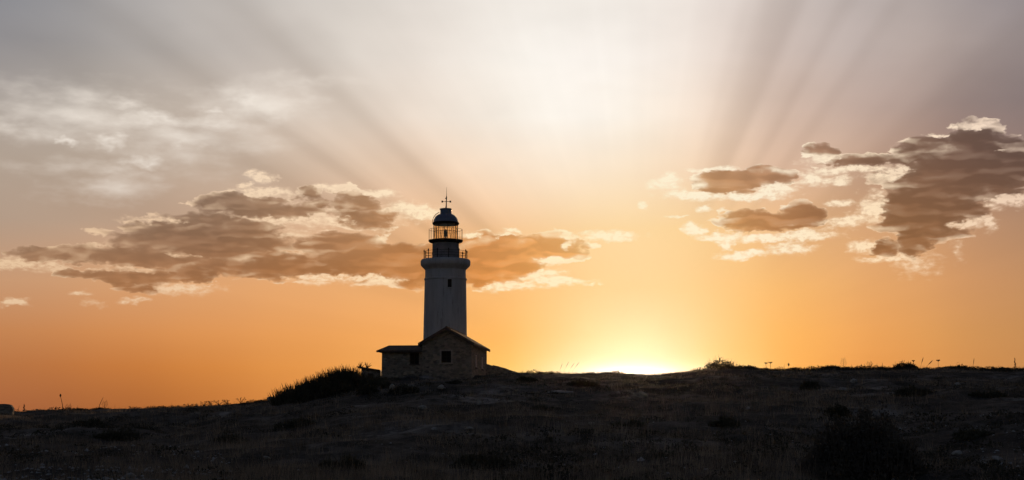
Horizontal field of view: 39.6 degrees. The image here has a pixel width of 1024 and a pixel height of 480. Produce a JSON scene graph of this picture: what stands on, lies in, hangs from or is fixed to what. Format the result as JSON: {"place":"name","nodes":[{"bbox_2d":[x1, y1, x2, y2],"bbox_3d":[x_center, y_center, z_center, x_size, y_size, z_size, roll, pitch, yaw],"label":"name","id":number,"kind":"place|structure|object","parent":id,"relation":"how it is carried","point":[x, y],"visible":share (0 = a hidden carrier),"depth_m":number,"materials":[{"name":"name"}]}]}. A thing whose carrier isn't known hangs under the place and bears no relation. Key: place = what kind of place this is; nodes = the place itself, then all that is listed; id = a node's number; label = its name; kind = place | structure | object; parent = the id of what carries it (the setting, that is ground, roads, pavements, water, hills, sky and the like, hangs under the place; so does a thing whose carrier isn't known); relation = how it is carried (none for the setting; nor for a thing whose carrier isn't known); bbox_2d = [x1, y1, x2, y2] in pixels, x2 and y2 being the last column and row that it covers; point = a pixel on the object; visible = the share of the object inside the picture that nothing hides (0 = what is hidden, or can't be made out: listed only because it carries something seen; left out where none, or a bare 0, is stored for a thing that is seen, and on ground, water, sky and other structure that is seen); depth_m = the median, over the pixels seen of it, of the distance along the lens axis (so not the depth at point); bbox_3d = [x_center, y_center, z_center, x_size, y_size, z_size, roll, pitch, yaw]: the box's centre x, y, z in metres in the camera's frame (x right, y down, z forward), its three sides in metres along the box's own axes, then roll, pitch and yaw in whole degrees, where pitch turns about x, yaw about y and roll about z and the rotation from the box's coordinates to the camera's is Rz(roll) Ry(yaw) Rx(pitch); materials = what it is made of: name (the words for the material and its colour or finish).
{"place":"outdoors","nodes":[
{"label":"outdoors","id":0,"kind":"place"},
{"bbox_2d":[0,366,1023,479],"bbox_3d":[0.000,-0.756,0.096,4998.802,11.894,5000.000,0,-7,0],"label":"ground","id":1,"kind":"structure","parent":0,"point":[396,436],"depth_m":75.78,"materials":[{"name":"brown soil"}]},
{"bbox_2d":[0,404,13,414],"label":"ruined wall","id":2,"kind":"structure","parent":1,"relation":"on","point":[7,409],"depth_m":148.97,"materials":[{"name":"stone"}]},
{"bbox_2d":[27,410,72,411],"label":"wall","id":3,"kind":"structure","parent":1,"relation":"on","point":[45,410],"depth_m":170.78,"materials":[{"name":"stone"}]},
{"bbox_2d":[73,417,104,426],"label":"shrub","id":4,"kind":"object","parent":1,"relation":"on","point":[92,421],"visible":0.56,"depth_m":99.41,"materials":[{"name":"green plant"}]},
{"bbox_2d":[89,426,144,441],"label":"shrub","id":5,"kind":"object","parent":1,"relation":"on","point":[115,435],"visible":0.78,"depth_m":77.60,"materials":[{"name":"green plant"}]},
{"bbox_2d":[124,472,135,478],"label":"rock","id":6,"kind":"object","parent":1,"relation":"on","point":[129,474],"visible":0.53,"depth_m":42.01,"materials":[{"name":"stone"}]},
{"bbox_2d":[210,433,248,443],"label":"shrub","id":7,"kind":"object","parent":1,"relation":"on","point":[222,437],"visible":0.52,"depth_m":72.15,"materials":[{"name":"green plant"}]},
{"bbox_2d":[273,415,315,428],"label":"shrub","id":8,"kind":"object","parent":1,"relation":"on","point":[280,424],"visible":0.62,"depth_m":80.59,"materials":[{"name":"green plant"}]},
{"bbox_2d":[267,365,393,405],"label":"thicket","id":9,"kind":"object","parent":1,"relation":"on","point":[329,383],"visible":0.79,"depth_m":126.36,"materials":[{"name":"green plant"}]},
{"bbox_2d":[316,453,367,469],"bbox_3d":[-5.490,7.359,46.086,1.748,0.947,1.117,0,-7,0],"label":"shrub","id":10,"kind":"object","parent":1,"relation":"on","point":[346,458],"visible":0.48,"depth_m":45.90,"materials":[{"name":"green plant"}]},
{"bbox_2d":[357,366,381,377],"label":"lean to shed","id":11,"kind":"object","parent":1,"relation":"on","point":[369,371],"visible":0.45,"depth_m":162.39,"materials":[{"name":"stone"}]},
{"bbox_2d":[380,380,394,388],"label":"shrub","id":12,"kind":"object","parent":1,"relation":"on","point":[384,385],"visible":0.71,"depth_m":122.92,"materials":[{"name":"green plant"}]},
{"bbox_2d":[388,384,420,393],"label":"shrub","id":13,"kind":"object","parent":1,"relation":"on","point":[409,389],"visible":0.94,"depth_m":110.66,"materials":[{"name":"green plant"}]},
{"bbox_2d":[376,326,489,378],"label":"keeper cottage","id":14,"kind":"structure","parent":1,"relation":"on","point":[447,352],"depth_m":159.94,"materials":[{"name":"stone"}]},
{"bbox_2d":[409,353,419,364],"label":"window","id":15,"kind":"structure","parent":14,"relation":"in","point":[414,357],"depth_m":160.70,"materials":[{"name":"grey wood"}]},
{"bbox_2d":[439,349,453,363],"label":"window","id":16,"kind":"structure","parent":14,"relation":"in","point":[447,355],"depth_m":159.80,"materials":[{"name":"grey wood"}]},
{"bbox_2d":[421,189,470,339],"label":"lighthouse","id":17,"kind":"object","parent":1,"relation":"on","point":[445,267],"visible":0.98,"depth_m":177.61,"materials":[{"name":"stone"}]},
{"bbox_2d":[447,278,452,287],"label":"window","id":18,"kind":"structure","parent":17,"relation":"in","point":[449,280],"depth_m":177.14,"materials":[{"name":"glass"}]},
{"bbox_2d":[444,379,462,383],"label":"shrub","id":19,"kind":"object","parent":1,"relation":"on","point":[457,381],"visible":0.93,"depth_m":135.98,"materials":[{"name":"green plant"}]},
{"bbox_2d":[448,447,520,469],"bbox_3d":[-0.844,7.432,47.061,2.845,1.139,1.451,3,-8,-23],"label":"shrub","id":20,"kind":"object","parent":1,"relation":"on","point":[493,460],"visible":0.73,"depth_m":46.85,"materials":[{"name":"green plant"}]},
{"bbox_2d":[486,364,494,374],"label":"stone wall","id":21,"kind":"structure","parent":1,"relation":"on","point":[490,369],"depth_m":172.84,"materials":[{"name":"grey stone"}]},
{"bbox_2d":[493,365,521,373],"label":"stone wall","id":22,"kind":"structure","parent":1,"relation":"on","point":[500,370],"depth_m":176.97,"materials":[{"name":"grey stone"}]},
{"bbox_2d":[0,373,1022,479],"bbox_3d":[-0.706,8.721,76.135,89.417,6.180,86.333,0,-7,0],"label":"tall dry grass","id":23,"kind":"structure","parent":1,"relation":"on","point":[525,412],"depth_m":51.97,"materials":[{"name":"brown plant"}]},
{"bbox_2d":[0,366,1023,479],"bbox_3d":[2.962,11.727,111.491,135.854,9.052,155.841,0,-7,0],"label":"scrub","id":24,"kind":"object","parent":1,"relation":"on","point":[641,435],"visible":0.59,"depth_m":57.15,"materials":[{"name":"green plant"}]},
{"bbox_2d":[24,364,1022,411],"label":"crest scrub","id":25,"kind":"object","parent":1,"relation":"on","point":[816,368],"visible":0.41,"depth_m":177.05,"materials":[{"name":"green plant"}]},
{"bbox_2d":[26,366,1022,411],"bbox_3d":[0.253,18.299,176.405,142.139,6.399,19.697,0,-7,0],"label":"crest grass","id":26,"kind":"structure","parent":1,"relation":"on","point":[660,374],"depth_m":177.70,"materials":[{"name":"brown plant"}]},
{"bbox_2d":[516,376,537,380],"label":"shrub","id":27,"kind":"object","parent":1,"relation":"on","point":[524,378],"visible":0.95,"depth_m":147.91,"materials":[{"name":"green plant"}]},
{"bbox_2d":[530,402,563,410],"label":"shrub","id":28,"kind":"object","parent":1,"relation":"on","point":[544,408],"visible":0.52,"depth_m":86.48,"materials":[{"name":"green plant"}]},
{"bbox_2d":[547,390,573,393],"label":"rock","id":29,"kind":"object","parent":1,"relation":"on","point":[561,391],"visible":0.68,"depth_m":111.75,"materials":[{"name":"stone"}]},
{"bbox_2d":[567,379,599,385],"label":"shrub","id":30,"kind":"object","parent":1,"relation":"on","point":[584,383],"visible":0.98,"depth_m":118.02,"materials":[{"name":"green plant"}]},
{"bbox_2d":[610,418,646,426],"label":"shrub","id":31,"kind":"object","parent":1,"relation":"on","point":[636,423],"visible":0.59,"depth_m":68.39,"materials":[{"name":"green plant"}]},
{"bbox_2d":[636,391,647,397],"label":"rock","id":32,"kind":"object","parent":1,"relation":"on","point":[642,394],"visible":0.95,"depth_m":103.76,"materials":[{"name":"stone"}]},
{"bbox_2d":[703,355,736,368],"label":"shrub","id":33,"kind":"object","parent":1,"relation":"on","point":[715,364],"visible":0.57,"depth_m":182.13,"materials":[{"name":"green plant"}]},
{"bbox_2d":[707,415,741,426],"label":"shrub","id":34,"kind":"object","parent":1,"relation":"on","point":[728,421],"visible":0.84,"depth_m":67.72,"materials":[{"name":"green plant"}]},
{"bbox_2d":[731,364,757,369],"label":"shrub","id":35,"kind":"object","parent":1,"relation":"on","point":[750,366],"visible":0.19,"depth_m":181.64,"materials":[{"name":"green plant"}]},
{"bbox_2d":[799,379,820,390],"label":"shrub","id":36,"kind":"object","parent":1,"relation":"on","point":[808,384],"visible":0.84,"depth_m":110.53,"materials":[{"name":"green plant"}]},
{"bbox_2d":[819,365,839,368],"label":"shrub","id":37,"kind":"object","parent":1,"relation":"on","point":[830,367],"visible":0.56,"depth_m":179.26,"materials":[{"name":"green plant"}]},
{"bbox_2d":[821,403,852,416],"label":"shrub","id":38,"kind":"object","parent":1,"relation":"on","point":[838,409],"visible":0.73,"depth_m":75.08,"materials":[{"name":"green plant"}]},
{"bbox_2d":[796,399,932,479],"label":"bush","id":39,"kind":"object","parent":1,"relation":"on","point":[855,453],"visible":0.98,"depth_m":42.12,"materials":[{"name":"green plant"}]},
{"bbox_2d":[893,360,917,368],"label":"shrub","id":40,"kind":"object","parent":1,"relation":"on","point":[908,365],"visible":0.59,"depth_m":177.32,"materials":[{"name":"green plant"}]},
{"bbox_2d":[889,383,936,396],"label":"shrub","id":41,"kind":"object","parent":1,"relation":"on","point":[905,391],"visible":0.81,"depth_m":92.70,"materials":[{"name":"green plant"}]},
{"bbox_2d":[940,364,969,368],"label":"shrub","id":42,"kind":"object","parent":1,"relation":"on","point":[961,366],"visible":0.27,"depth_m":175.13,"materials":[{"name":"green plant"}]},
{"bbox_2d":[951,450,961,454],"bbox_3d":[15.970,7.631,51.057,0.382,0.168,0.417,-2,-8,18],"label":"rock","id":43,"kind":"object","parent":1,"relation":"on","point":[957,452],"visible":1,"depth_m":50.92,"materials":[{"name":"stone"}]},
{"bbox_2d":[954,425,994,439],"bbox_3d":[18.543,7.781,56.580,1.907,0.947,1.491,0,-7,0],"label":"shrub","id":44,"kind":"object","parent":1,"relation":"on","point":[972,432],"visible":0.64,"depth_m":56.35,"materials":[{"name":"green plant"}]},
{"bbox_2d":[966,389,1008,397],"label":"shrub","id":45,"kind":"object","parent":1,"relation":"on","point":[993,394],"visible":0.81,"depth_m":88.63,"materials":[{"name":"green plant"}]},
{"bbox_2d":[990,456,1002,459],"bbox_3d":[16.299,7.331,47.855,0.486,0.156,0.396,4,-8,-29],"label":"rock","id":46,"kind":"object","parent":1,"relation":"on","point":[995,458],"visible":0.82,"depth_m":47.72,"materials":[{"name":"stone"}]},
{"bbox_2d":[0,0,1023,411],"label":"sky","id":47,"kind":"structure","parent":0,"point":[201,200],"materials":[{"name":"orange"}]}
]}

